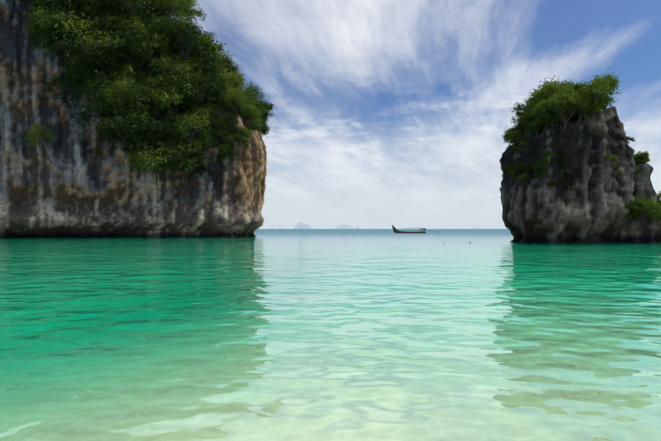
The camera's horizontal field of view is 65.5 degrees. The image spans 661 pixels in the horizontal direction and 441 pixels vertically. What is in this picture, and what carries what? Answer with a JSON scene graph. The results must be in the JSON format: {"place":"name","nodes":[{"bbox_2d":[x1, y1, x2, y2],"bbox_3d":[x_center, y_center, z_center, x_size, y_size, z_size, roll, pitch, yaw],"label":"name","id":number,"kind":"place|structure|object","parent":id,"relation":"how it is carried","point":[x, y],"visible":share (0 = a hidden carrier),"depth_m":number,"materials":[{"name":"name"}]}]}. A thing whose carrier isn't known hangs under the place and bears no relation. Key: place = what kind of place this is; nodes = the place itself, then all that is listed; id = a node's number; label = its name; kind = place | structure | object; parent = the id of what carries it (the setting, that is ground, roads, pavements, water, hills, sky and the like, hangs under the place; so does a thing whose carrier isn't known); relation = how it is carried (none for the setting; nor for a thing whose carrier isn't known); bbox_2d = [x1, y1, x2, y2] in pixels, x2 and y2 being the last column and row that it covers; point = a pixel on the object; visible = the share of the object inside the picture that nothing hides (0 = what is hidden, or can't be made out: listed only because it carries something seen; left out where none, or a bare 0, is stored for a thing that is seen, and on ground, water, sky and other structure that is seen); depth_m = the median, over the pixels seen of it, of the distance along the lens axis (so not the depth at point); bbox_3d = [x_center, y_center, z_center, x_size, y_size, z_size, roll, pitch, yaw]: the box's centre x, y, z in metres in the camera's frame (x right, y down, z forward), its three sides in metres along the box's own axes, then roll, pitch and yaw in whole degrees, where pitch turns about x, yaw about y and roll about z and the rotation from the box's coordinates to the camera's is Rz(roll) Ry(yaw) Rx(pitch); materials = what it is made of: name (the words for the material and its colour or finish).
{"place":"outdoors","nodes":[
{"label":"outdoors","id":0,"kind":"place"},
{"bbox_2d":[0,0,266,237],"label":"cliff","id":1,"kind":"structure","parent":0,"point":[70,191],"depth_m":87.60,"materials":[{"name":"stone"}]},
{"bbox_2d":[25,127,57,162],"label":"tree","id":2,"kind":"object","parent":1,"relation":"on","point":[35,139],"visible":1,"depth_m":84.02,"materials":[{"name":"green plant"}]},
{"bbox_2d":[22,20,70,58],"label":"jungle tree","id":3,"kind":"object","parent":1,"relation":"on","point":[43,30],"visible":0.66,"depth_m":84.18,"materials":[{"name":"green plant"}]},
{"bbox_2d":[22,1,76,51],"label":"jungle tree","id":4,"kind":"object","parent":1,"relation":"on","point":[45,19],"visible":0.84,"depth_m":82.75,"materials":[{"name":"green plant"}]},
{"bbox_2d":[41,69,70,115],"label":"tree","id":5,"kind":"object","parent":1,"relation":"on","point":[45,86],"visible":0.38,"depth_m":85.82,"materials":[{"name":"green plant"}]},
{"bbox_2d":[30,0,85,25],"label":"jungle tree","id":6,"kind":"object","parent":1,"relation":"on","point":[54,5],"visible":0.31,"depth_m":84.16,"materials":[{"name":"green plant"}]},
{"bbox_2d":[37,23,84,48],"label":"jungle tree","id":7,"kind":"object","parent":1,"relation":"on","point":[63,26],"visible":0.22,"depth_m":85.10,"materials":[{"name":"green plant"}]},
{"bbox_2d":[39,32,84,71],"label":"jungle tree","id":8,"kind":"object","parent":1,"relation":"on","point":[56,44],"visible":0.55,"depth_m":84.08,"materials":[{"name":"green plant"}]},
{"bbox_2d":[41,0,92,31],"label":"jungle tree","id":9,"kind":"object","parent":1,"relation":"on","point":[68,5],"visible":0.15,"depth_m":85.12,"materials":[{"name":"green plant"}]},
{"bbox_2d":[46,48,110,114],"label":"jungle tree","id":10,"kind":"object","parent":1,"relation":"on","point":[73,70],"visible":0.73,"depth_m":84.98,"materials":[{"name":"green plant"}]},
{"bbox_2d":[54,26,114,82],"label":"jungle tree","id":11,"kind":"object","parent":1,"relation":"on","point":[93,45],"visible":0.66,"depth_m":83.84,"materials":[{"name":"green plant"}]},
{"bbox_2d":[56,1,115,63],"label":"jungle tree","id":12,"kind":"object","parent":1,"relation":"on","point":[83,20],"visible":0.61,"depth_m":84.72,"materials":[{"name":"green plant"}]},
{"bbox_2d":[71,73,118,103],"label":"jungle tree","id":13,"kind":"object","parent":1,"relation":"on","point":[95,82],"visible":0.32,"depth_m":86.03,"materials":[{"name":"green plant"}]},
{"bbox_2d":[71,72,123,142],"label":"jungle tree","id":14,"kind":"object","parent":1,"relation":"on","point":[92,100],"visible":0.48,"depth_m":85.78,"materials":[{"name":"green plant"}]},
{"bbox_2d":[70,4,124,46],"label":"jungle tree","id":15,"kind":"object","parent":1,"relation":"on","point":[99,24],"visible":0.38,"depth_m":86.04,"materials":[{"name":"green plant"}]},
{"bbox_2d":[72,33,131,62],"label":"jungle tree","id":16,"kind":"object","parent":1,"relation":"on","point":[105,47],"visible":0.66,"depth_m":84.77,"materials":[{"name":"green plant"}]},
{"bbox_2d":[92,32,132,78],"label":"jungle tree","id":17,"kind":"object","parent":1,"relation":"on","point":[126,54],"visible":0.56,"depth_m":86.16,"materials":[{"name":"green plant"}]},
{"bbox_2d":[90,109,136,141],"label":"jungle tree","id":18,"kind":"object","parent":1,"relation":"on","point":[120,123],"visible":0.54,"depth_m":84.99,"materials":[{"name":"green plant"}]},
{"bbox_2d":[97,13,131,38],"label":"jungle tree","id":19,"kind":"object","parent":1,"relation":"on","point":[118,22],"visible":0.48,"depth_m":86.67,"materials":[{"name":"green plant"}]},
{"bbox_2d":[93,74,137,109],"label":"jungle tree","id":20,"kind":"object","parent":1,"relation":"on","point":[117,81],"visible":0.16,"depth_m":86.45,"materials":[{"name":"green plant"}]},
{"bbox_2d":[96,0,142,19],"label":"jungle tree","id":21,"kind":"object","parent":1,"relation":"on","point":[121,8],"visible":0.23,"depth_m":89.16,"materials":[{"name":"green plant"}]},
{"bbox_2d":[95,81,144,149],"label":"jungle tree","id":22,"kind":"object","parent":1,"relation":"on","point":[111,102],"visible":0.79,"depth_m":85.15,"materials":[{"name":"green plant"}]},
{"bbox_2d":[96,31,147,87],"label":"jungle tree","id":23,"kind":"object","parent":1,"relation":"on","point":[136,53],"visible":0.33,"depth_m":87.14,"materials":[{"name":"green plant"}]},
{"bbox_2d":[104,63,145,89],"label":"jungle tree","id":24,"kind":"object","parent":1,"relation":"on","point":[125,70],"visible":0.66,"depth_m":87.46,"materials":[{"name":"green plant"}]},
{"bbox_2d":[106,17,151,71],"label":"jungle tree","id":25,"kind":"object","parent":1,"relation":"on","point":[119,32],"visible":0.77,"depth_m":86.30,"materials":[{"name":"green plant"}]},
{"bbox_2d":[99,106,161,163],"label":"jungle tree","id":26,"kind":"object","parent":1,"relation":"on","point":[116,118],"visible":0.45,"depth_m":84.85,"materials":[{"name":"green plant"}]},
{"bbox_2d":[111,0,161,31],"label":"jungle tree","id":27,"kind":"object","parent":1,"relation":"on","point":[141,7],"visible":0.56,"depth_m":89.35,"materials":[{"name":"green plant"}]},
{"bbox_2d":[112,82,160,112],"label":"jungle tree","id":28,"kind":"object","parent":1,"relation":"on","point":[133,93],"visible":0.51,"depth_m":85.65,"materials":[{"name":"green plant"}]},
{"bbox_2d":[118,80,156,104],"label":"jungle tree","id":29,"kind":"object","parent":1,"relation":"on","point":[140,88],"visible":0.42,"depth_m":86.28,"materials":[{"name":"green plant"}]},
{"bbox_2d":[118,104,161,137],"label":"jungle tree","id":30,"kind":"object","parent":1,"relation":"on","point":[135,114],"visible":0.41,"depth_m":85.34,"materials":[{"name":"green plant"}]},
{"bbox_2d":[108,124,172,172],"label":"jungle tree","id":31,"kind":"object","parent":1,"relation":"on","point":[148,145],"visible":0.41,"depth_m":86.73,"materials":[{"name":"green plant"}]},
{"bbox_2d":[119,42,161,83],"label":"jungle tree","id":32,"kind":"object","parent":1,"relation":"on","point":[132,60],"visible":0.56,"depth_m":87.98,"materials":[{"name":"green plant"}]},
{"bbox_2d":[115,106,169,152],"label":"jungle tree","id":33,"kind":"object","parent":1,"relation":"on","point":[142,126],"visible":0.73,"depth_m":85.05,"materials":[{"name":"green plant"}]},
{"bbox_2d":[128,156,165,175],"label":"jungle tree","id":34,"kind":"object","parent":1,"relation":"on","point":[154,167],"visible":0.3,"depth_m":87.39,"materials":[{"name":"green plant"}]},
{"bbox_2d":[123,41,171,82],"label":"jungle tree","id":35,"kind":"object","parent":1,"relation":"on","point":[150,53],"visible":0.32,"depth_m":88.01,"materials":[{"name":"green plant"}]},
{"bbox_2d":[130,81,166,116],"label":"jungle tree","id":36,"kind":"object","parent":1,"relation":"on","point":[148,97],"visible":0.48,"depth_m":86.45,"materials":[{"name":"green plant"}]},
{"bbox_2d":[123,17,176,55],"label":"jungle tree","id":37,"kind":"object","parent":1,"relation":"on","point":[152,41],"visible":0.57,"depth_m":87.92,"materials":[{"name":"green plant"}]},
{"bbox_2d":[125,23,178,69],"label":"jungle tree","id":38,"kind":"object","parent":1,"relation":"on","point":[153,31],"visible":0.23,"depth_m":87.79,"materials":[{"name":"green plant"}]},
{"bbox_2d":[122,135,182,185],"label":"jungle tree","id":39,"kind":"object","parent":1,"relation":"on","point":[147,154],"visible":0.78,"depth_m":85.80,"materials":[{"name":"green plant"}]},
{"bbox_2d":[141,0,175,23],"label":"jungle tree","id":40,"kind":"object","parent":1,"relation":"on","point":[153,3],"visible":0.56,"depth_m":92.42,"materials":[{"name":"green plant"}]},
{"bbox_2d":[144,10,174,42],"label":"jungle tree","id":41,"kind":"object","parent":1,"relation":"on","point":[157,22],"visible":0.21,"depth_m":90.90,"materials":[{"name":"green plant"}]},
{"bbox_2d":[147,51,180,76],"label":"jungle tree","id":42,"kind":"object","parent":1,"relation":"on","point":[155,61],"visible":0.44,"depth_m":88.06,"materials":[{"name":"green plant"}]},
{"bbox_2d":[149,89,186,133],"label":"jungle tree","id":43,"kind":"object","parent":1,"relation":"on","point":[174,100],"visible":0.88,"depth_m":86.50,"materials":[{"name":"green plant"}]},
{"bbox_2d":[138,64,200,114],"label":"jungle tree","id":44,"kind":"object","parent":1,"relation":"on","point":[152,81],"visible":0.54,"depth_m":87.50,"materials":[{"name":"green plant"}]},
{"bbox_2d":[145,86,193,142],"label":"jungle tree","id":45,"kind":"object","parent":1,"relation":"on","point":[164,111],"visible":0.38,"depth_m":88.00,"materials":[{"name":"green plant"}]},
{"bbox_2d":[157,107,189,130],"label":"jungle tree","id":46,"kind":"object","parent":1,"relation":"on","point":[173,118],"visible":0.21,"depth_m":89.52,"materials":[{"name":"green plant"}]},
{"bbox_2d":[151,70,196,94],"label":"jungle tree","id":47,"kind":"object","parent":1,"relation":"on","point":[170,84],"visible":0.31,"depth_m":87.91,"materials":[{"name":"green plant"}]},
{"bbox_2d":[157,121,191,143],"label":"jungle tree","id":48,"kind":"object","parent":1,"relation":"on","point":[176,138],"visible":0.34,"depth_m":89.11,"materials":[{"name":"green plant"}]},
{"bbox_2d":[153,140,197,185],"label":"jungle tree","id":49,"kind":"object","parent":1,"relation":"on","point":[172,164],"visible":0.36,"depth_m":88.43,"materials":[{"name":"green plant"}]},
{"bbox_2d":[140,45,213,95],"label":"jungle tree","id":50,"kind":"object","parent":1,"relation":"on","point":[176,66],"visible":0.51,"depth_m":87.95,"materials":[{"name":"green plant"}]},
{"bbox_2d":[148,134,212,183],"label":"jungle tree","id":51,"kind":"object","parent":1,"relation":"on","point":[200,158],"visible":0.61,"depth_m":88.00,"materials":[{"name":"green plant"}]},
{"bbox_2d":[158,11,205,60],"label":"jungle tree","id":52,"kind":"object","parent":1,"relation":"on","point":[173,30],"visible":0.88,"depth_m":88.18,"materials":[{"name":"green plant"}]},
{"bbox_2d":[158,0,205,25],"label":"jungle tree","id":53,"kind":"object","parent":1,"relation":"on","point":[190,3],"visible":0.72,"depth_m":92.46,"materials":[{"name":"green plant"}]},
{"bbox_2d":[160,64,206,107],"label":"jungle tree","id":54,"kind":"object","parent":1,"relation":"on","point":[178,79],"visible":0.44,"depth_m":88.09,"materials":[{"name":"green plant"}]},
{"bbox_2d":[172,153,198,189],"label":"jungle tree","id":55,"kind":"object","parent":1,"relation":"on","point":[181,163],"visible":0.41,"depth_m":88.94,"materials":[{"name":"green plant"}]},
{"bbox_2d":[166,136,206,167],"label":"jungle tree","id":56,"kind":"object","parent":1,"relation":"on","point":[197,141],"visible":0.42,"depth_m":88.61,"materials":[{"name":"green plant"}]},
{"bbox_2d":[170,133,203,165],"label":"jungle tree","id":57,"kind":"object","parent":1,"relation":"on","point":[187,145],"visible":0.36,"depth_m":88.86,"materials":[{"name":"green plant"}]},
{"bbox_2d":[164,69,213,114],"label":"jungle tree","id":58,"kind":"object","parent":1,"relation":"on","point":[186,76],"visible":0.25,"depth_m":88.66,"materials":[{"name":"green plant"}]},
{"bbox_2d":[170,109,214,174],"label":"jungle tree","id":59,"kind":"object","parent":1,"relation":"on","point":[192,124],"visible":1,"depth_m":87.67,"materials":[{"name":"green plant"}]},
{"bbox_2d":[167,7,230,70],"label":"jungle tree","id":60,"kind":"object","parent":1,"relation":"on","point":[197,42],"visible":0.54,"depth_m":90.60,"materials":[{"name":"green plant"}]},
{"bbox_2d":[175,66,225,113],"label":"jungle tree","id":61,"kind":"object","parent":1,"relation":"on","point":[216,90],"visible":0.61,"depth_m":88.90,"materials":[{"name":"green plant"}]},
{"bbox_2d":[179,64,230,102],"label":"jungle tree","id":62,"kind":"object","parent":1,"relation":"on","point":[221,82],"visible":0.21,"depth_m":91.57,"materials":[{"name":"green plant"}]},
{"bbox_2d":[188,40,223,77],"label":"jungle tree","id":63,"kind":"object","parent":1,"relation":"on","point":[211,63],"visible":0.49,"depth_m":91.79,"materials":[{"name":"green plant"}]},
{"bbox_2d":[194,164,217,185],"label":"jungle tree","id":64,"kind":"object","parent":1,"relation":"on","point":[201,171],"visible":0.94,"depth_m":91.00,"materials":[{"name":"green plant"}]},
{"bbox_2d":[188,101,224,134],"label":"jungle tree","id":65,"kind":"object","parent":1,"relation":"on","point":[206,108],"visible":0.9,"depth_m":89.91,"materials":[{"name":"green plant"}]},
{"bbox_2d":[193,66,222,85],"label":"jungle tree","id":66,"kind":"object","parent":1,"relation":"on","point":[214,76],"visible":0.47,"depth_m":92.17,"materials":[{"name":"green plant"}]},
{"bbox_2d":[196,31,228,60],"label":"jungle tree","id":67,"kind":"object","parent":1,"relation":"on","point":[222,53],"visible":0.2,"depth_m":93.67,"materials":[{"name":"green plant"}]},
{"bbox_2d":[203,89,226,107],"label":"jungle tree","id":68,"kind":"object","parent":1,"relation":"on","point":[220,98],"visible":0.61,"depth_m":91.10,"materials":[{"name":"green plant"}]},
{"bbox_2d":[215,144,233,153],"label":"jungle tree","id":69,"kind":"object","parent":1,"relation":"on","point":[223,147],"visible":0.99,"depth_m":90.90,"materials":[{"name":"green plant"}]},
{"bbox_2d":[212,111,238,128],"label":"jungle tree","id":70,"kind":"object","parent":1,"relation":"on","point":[230,117],"visible":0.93,"depth_m":91.23,"materials":[{"name":"green plant"}]},
{"bbox_2d":[216,149,235,168],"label":"jungle tree","id":71,"kind":"object","parent":1,"relation":"on","point":[224,156],"visible":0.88,"depth_m":91.50,"materials":[{"name":"green plant"}]},
{"bbox_2d":[215,54,239,74],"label":"jungle tree","id":72,"kind":"object","parent":1,"relation":"on","point":[228,61],"visible":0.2,"depth_m":99.33,"materials":[{"name":"green plant"}]},
{"bbox_2d":[219,130,236,160],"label":"jungle tree","id":73,"kind":"object","parent":1,"relation":"on","point":[225,139],"visible":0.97,"depth_m":90.78,"materials":[{"name":"green plant"}]},
{"bbox_2d":[219,79,241,100],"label":"jungle tree","id":74,"kind":"object","parent":1,"relation":"on","point":[232,88],"visible":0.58,"depth_m":93.14,"materials":[{"name":"green plant"}]},
{"bbox_2d":[219,74,243,91],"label":"jungle tree","id":75,"kind":"object","parent":1,"relation":"on","point":[234,81],"visible":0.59,"depth_m":93.78,"materials":[{"name":"green plant"}]},
{"bbox_2d":[216,59,248,95],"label":"jungle tree","id":76,"kind":"object","parent":1,"relation":"on","point":[236,72],"visible":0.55,"depth_m":94.53,"materials":[{"name":"green plant"}]},
{"bbox_2d":[221,90,249,125],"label":"jungle tree","id":77,"kind":"object","parent":1,"relation":"on","point":[239,101],"visible":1,"depth_m":90.65,"materials":[{"name":"green plant"}]},
{"bbox_2d":[226,128,250,153],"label":"jungle tree","id":78,"kind":"object","parent":1,"relation":"on","point":[244,138],"visible":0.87,"depth_m":91.26,"materials":[{"name":"green plant"}]},
{"bbox_2d":[240,103,262,125],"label":"jungle tree","id":79,"kind":"object","parent":1,"relation":"on","point":[247,114],"visible":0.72,"depth_m":94.70,"materials":[{"name":"green plant"}]},
{"bbox_2d":[240,76,266,99],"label":"jungle tree","id":80,"kind":"object","parent":1,"relation":"on","point":[254,89],"visible":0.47,"depth_m":132.94,"materials":[{"name":"green plant"}]},
{"bbox_2d":[0,229,660,440],"bbox_3d":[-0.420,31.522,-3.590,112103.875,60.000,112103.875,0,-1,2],"label":"sea water","id":81,"kind":"structure","parent":0,"point":[355,335],"depth_m":7.38,"materials":[{"name":"teal liquid"}]},
{"bbox_2d":[499,106,634,243],"bbox_3d":[27.889,-0.600,61.088,14.452,24.532,13.835,0,-1,2],"label":"sea stack","id":82,"kind":"object","parent":81,"relation":"on","point":[587,206],"visible":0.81,"depth_m":55.40,"materials":[{"name":"stone"}]},
{"bbox_2d":[501,127,523,151],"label":"tree","id":83,"kind":"object","parent":82,"relation":"on","point":[510,131],"visible":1,"depth_m":61.24,"materials":[{"name":"green plant"}]},
{"bbox_2d":[523,117,542,139],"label":"tree","id":84,"kind":"object","parent":82,"relation":"on","point":[528,126],"visible":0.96,"depth_m":57.27,"materials":[{"name":"green plant"}]},
{"bbox_2d":[534,166,549,184],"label":"tree","id":85,"kind":"object","parent":82,"relation":"on","point":[540,171],"visible":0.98,"depth_m":55.29,"materials":[{"name":"green plant"}]},
{"bbox_2d":[529,85,556,104],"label":"tree","id":86,"kind":"object","parent":82,"relation":"on","point":[533,94],"visible":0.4,"depth_m":59.84,"materials":[{"name":"green plant"}]},
{"bbox_2d":[533,100,554,127],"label":"tree","id":87,"kind":"object","parent":82,"relation":"on","point":[539,107],"visible":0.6,"depth_m":56.33,"materials":[{"name":"green plant"}]},
{"bbox_2d":[537,93,566,124],"bbox_3d":[24.323,-11.728,56.295,3.389,4.386,3.435,0,-1,26],"label":"tree","id":88,"kind":"object","parent":82,"relation":"on","point":[557,99],"visible":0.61,"depth_m":55.82,"materials":[{"name":"green plant"}]},
{"bbox_2d":[541,79,572,101],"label":"tree","id":89,"kind":"object","parent":82,"relation":"on","point":[553,87],"visible":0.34,"depth_m":58.50,"materials":[{"name":"green plant"}]},
{"bbox_2d":[546,99,570,127],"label":"tree","id":90,"kind":"object","parent":82,"relation":"on","point":[553,106],"visible":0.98,"depth_m":54.47,"materials":[{"name":"green plant"}]},
{"bbox_2d":[545,80,584,116],"bbox_3d":[26.093,-12.894,56.798,4.169,5.668,4.114,0,-1,12],"label":"tree","id":91,"kind":"object","parent":82,"relation":"on","point":[570,91],"visible":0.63,"depth_m":56.21,"materials":[{"name":"green plant"}]},
{"bbox_2d":[558,98,589,128],"bbox_3d":[25.853,-11.476,54.577,2.954,3.336,3.149,-1,-1,40],"label":"tree","id":92,"kind":"object","parent":82,"relation":"on","point":[574,103],"visible":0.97,"depth_m":54.31,"materials":[{"name":"green plant"}]},
{"bbox_2d":[568,73,599,119],"bbox_3d":[28.728,-13.709,58.067,4.795,6.276,4.148,-1,-1,42],"label":"tree","id":93,"kind":"object","parent":82,"relation":"on","point":[578,83],"visible":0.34,"depth_m":57.69,"materials":[{"name":"green plant"}]},
{"bbox_2d":[574,99,601,125],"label":"tree","id":94,"kind":"object","parent":82,"relation":"on","point":[590,111],"visible":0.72,"depth_m":54.65,"materials":[{"name":"green plant"}]},
{"bbox_2d":[577,98,602,122],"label":"tree","id":95,"kind":"object","parent":82,"relation":"on","point":[594,104],"visible":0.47,"depth_m":54.56,"materials":[{"name":"green plant"}]},
{"bbox_2d":[576,75,620,118],"bbox_3d":[28.101,-12.782,53.488,3.827,4.733,3.937,0,-1,-12],"label":"tree","id":96,"kind":"object","parent":82,"relation":"on","point":[599,90],"visible":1,"depth_m":53.39,"materials":[{"name":"green plant"}]},
{"bbox_2d":[589,76,620,113],"bbox_3d":[29.134,-13.174,55.016,3.473,4.356,4.015,-1,-1,37],"label":"tree","id":97,"kind":"object","parent":82,"relation":"on","point":[612,85],"visible":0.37,"depth_m":54.66,"materials":[{"name":"green plant"}]},
{"bbox_2d":[615,213,660,242],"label":"rock base","id":98,"kind":"object","parent":81,"relation":"on","point":[646,231],"visible":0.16,"depth_m":56.59,"materials":[{"name":"stone"}]},
{"bbox_2d":[622,192,656,228],"bbox_3d":[32.884,-1.054,55.160,3.701,3.954,3.549,0,-1,6],"label":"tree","id":99,"kind":"object","parent":98,"relation":"on","point":[637,205],"visible":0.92,"depth_m":54.36,"materials":[{"name":"green plant"}]},
{"bbox_2d":[628,191,653,223],"bbox_3d":[33.337,-1.376,55.526,3.267,3.953,3.187,0,-1,20],"label":"tree","id":100,"kind":"object","parent":98,"relation":"on","point":[643,195],"visible":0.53,"depth_m":54.89,"materials":[{"name":"green plant"}]},
{"bbox_2d":[638,207,658,225],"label":"tree","id":101,"kind":"object","parent":98,"relation":"on","point":[653,214],"visible":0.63,"depth_m":55.29,"materials":[{"name":"green plant"}]},
{"bbox_2d":[633,161,656,201],"bbox_3d":[35.562,2.362,59.836,4.402,18.450,4.878,0,-1,2],"label":"pinnacle","id":102,"kind":"object","parent":81,"relation":"on","point":[642,180],"visible":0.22,"depth_m":58.18,"materials":[{"name":"stone"}]},
{"bbox_2d":[148,0,660,228],"label":"sky","id":103,"kind":"structure","parent":0,"point":[396,113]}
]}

